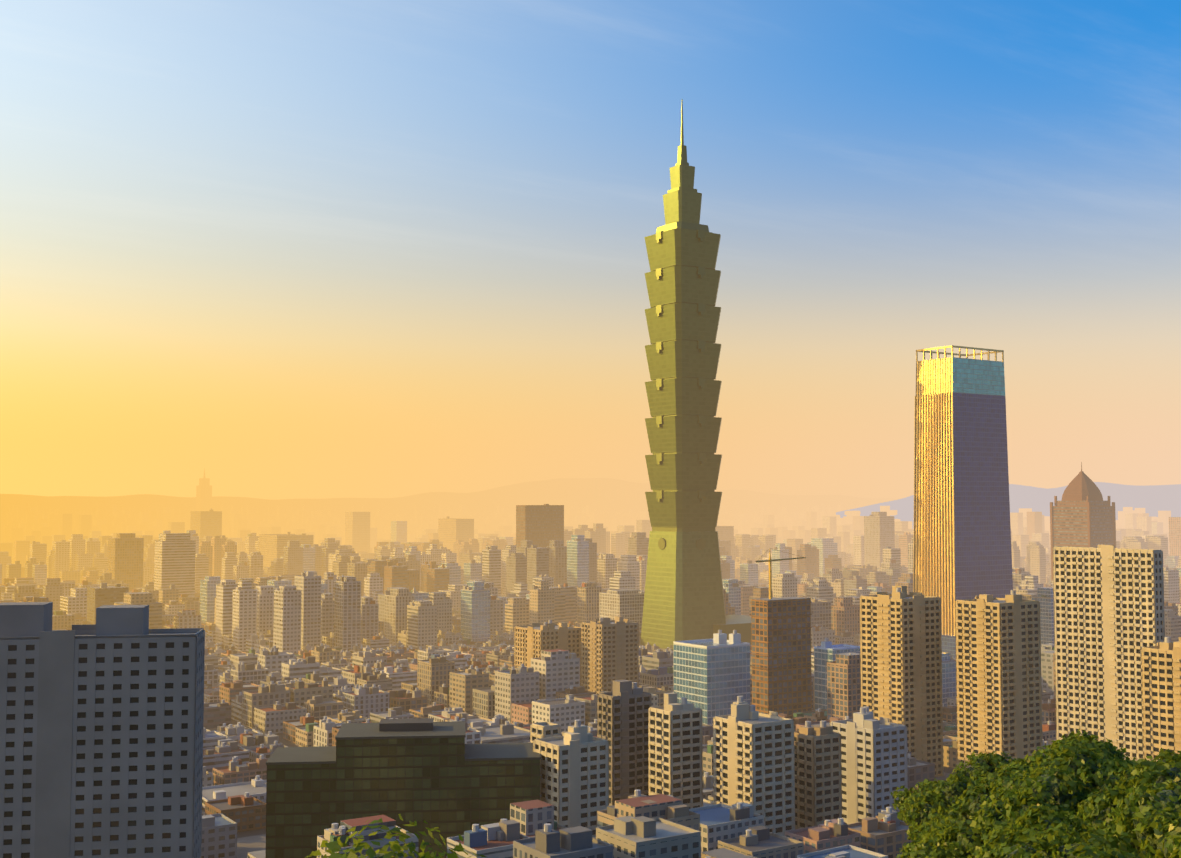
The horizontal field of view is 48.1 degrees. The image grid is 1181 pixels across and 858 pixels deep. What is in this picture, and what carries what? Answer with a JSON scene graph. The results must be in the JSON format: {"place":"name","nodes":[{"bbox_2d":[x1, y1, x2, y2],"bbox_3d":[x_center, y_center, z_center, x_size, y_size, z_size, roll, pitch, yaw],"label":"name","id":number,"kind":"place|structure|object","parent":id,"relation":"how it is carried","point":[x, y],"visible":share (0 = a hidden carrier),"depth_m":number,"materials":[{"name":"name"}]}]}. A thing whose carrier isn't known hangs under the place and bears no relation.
{"place":"outdoors","nodes":[
{"label":"outdoors","id":0,"kind":"place"},
{"bbox_2d":[0,478,899,514],"bbox_3d":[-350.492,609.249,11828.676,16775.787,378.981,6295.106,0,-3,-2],"label":"mountains","id":1,"kind":"structure","parent":0,"point":[611,494],"depth_m":11219.63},
{"bbox_2d":[0,0,1180,499],"label":"sky","id":2,"kind":"structure","parent":0,"point":[276,249],"materials":[{"name":"blue"}]},
{"bbox_2d":[231,651,956,857],"bbox_3d":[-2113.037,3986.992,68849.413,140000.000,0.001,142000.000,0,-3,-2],"label":"ground","id":3,"kind":"structure","parent":0,"point":[251,841],"depth_m":546.10,"materials":[{"name":"grey concrete"}]},
{"bbox_2d":[265,737,539,857],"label":"dark glass office","id":4,"kind":"structure","parent":3,"relation":"on","point":[445,787],"depth_m":458.29,"materials":[{"name":"glass"}]},
{"bbox_2d":[0,545,1180,857],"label":"apartment buildings","id":5,"kind":"structure","parent":3,"relation":"on","point":[54,737],"depth_m":514.84,"materials":[{"name":"beige concrete"}]},
{"bbox_2d":[3,550,1173,857],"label":"glazing","id":6,"kind":"structure","parent":5,"relation":"in","point":[183,752],"depth_m":535.78,"materials":[{"name":"black glass"}]},
{"bbox_2d":[0,471,1180,857],"bbox_3d":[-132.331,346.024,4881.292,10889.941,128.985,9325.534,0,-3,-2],"label":"city blocks","id":7,"kind":"structure","parent":3,"relation":"on","point":[780,666],"depth_m":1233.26,"materials":[{"name":"brown concrete"}]},
{"bbox_2d":[3,462,1175,857],"bbox_3d":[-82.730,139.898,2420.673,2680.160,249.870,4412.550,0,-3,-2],"label":"city roof structures","id":8,"kind":"object","parent":7,"relation":"on","point":[547,840],"visible":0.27,"depth_m":730.82,"materials":[{"name":"grey concrete"}]},
{"bbox_2d":[756,548,805,598],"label":"tower crane","id":9,"kind":"object","parent":7,"relation":"on","point":[770,580],"visible":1,"depth_m":837.98,"materials":[{"name":"gold metal"}]},
{"bbox_2d":[0,504,1180,725],"bbox_3d":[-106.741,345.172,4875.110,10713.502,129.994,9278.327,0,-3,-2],"label":"city buildings","id":10,"kind":"structure","parent":3,"relation":"on","point":[712,682],"depth_m":1248.71,"materials":[{"name":"grey concrete"}]},
{"bbox_2d":[652,99,751,644],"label":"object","id":11,"kind":"structure","parent":3,"relation":"on","point":[741,625],"depth_m":1185.75,"materials":[{"name":"metal"}]},
{"bbox_2d":[941,393,1012,658],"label":"skyscraper facade","id":12,"kind":"structure","parent":3,"relation":"on","point":[983,552],"depth_m":1124.66,"materials":[{"name":"glass"}]},
{"bbox_2d":[640,164,725,649],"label":"skyscraper","id":13,"kind":"structure","parent":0,"point":[684,597],"depth_m":1182.43,"materials":[{"name":"green glass"}]},
{"bbox_2d":[913,345,1003,634],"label":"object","id":14,"kind":"object","parent":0,"point":[934,555],"visible":0.83,"depth_m":1124.12,"materials":[{"name":"metal"}]},
{"bbox_2d":[952,357,1004,395],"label":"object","id":15,"kind":"object","parent":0,"point":[978,376],"visible":0.67,"depth_m":1131.92,"materials":[{"name":"teal glass"}]},
{"bbox_2d":[836,482,1180,528],"bbox_3d":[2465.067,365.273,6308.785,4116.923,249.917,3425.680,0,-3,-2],"label":"mountain ridge","id":16,"kind":"structure","parent":0,"point":[1152,500],"depth_m":5753.98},
{"bbox_3d":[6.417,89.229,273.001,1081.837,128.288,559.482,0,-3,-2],"label":"hill terrain","id":17,"kind":"structure","parent":0,"visible":0},
{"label":"tree trunks","id":18,"kind":"object","parent":17,"relation":"on","visible":0},
{"bbox_2d":[305,814,486,857],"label":"tree foliage","id":19,"kind":"object","parent":18,"relation":"attached to","point":[333,847],"visible":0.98,"depth_m":34.86,"materials":[{"name":"green plant"}]},
{"bbox_2d":[373,747,1180,857],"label":"tree foliage","id":20,"kind":"object","parent":18,"relation":"attached to","point":[1057,792],"visible":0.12,"depth_m":96.84,"materials":[{"name":"green plant"}]},
{"bbox_2d":[891,729,1180,857],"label":"tree foliage","id":21,"kind":"object","parent":18,"relation":"on","point":[1121,794],"visible":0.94,"depth_m":97.25,"materials":[{"name":"green plant"}]}
]}

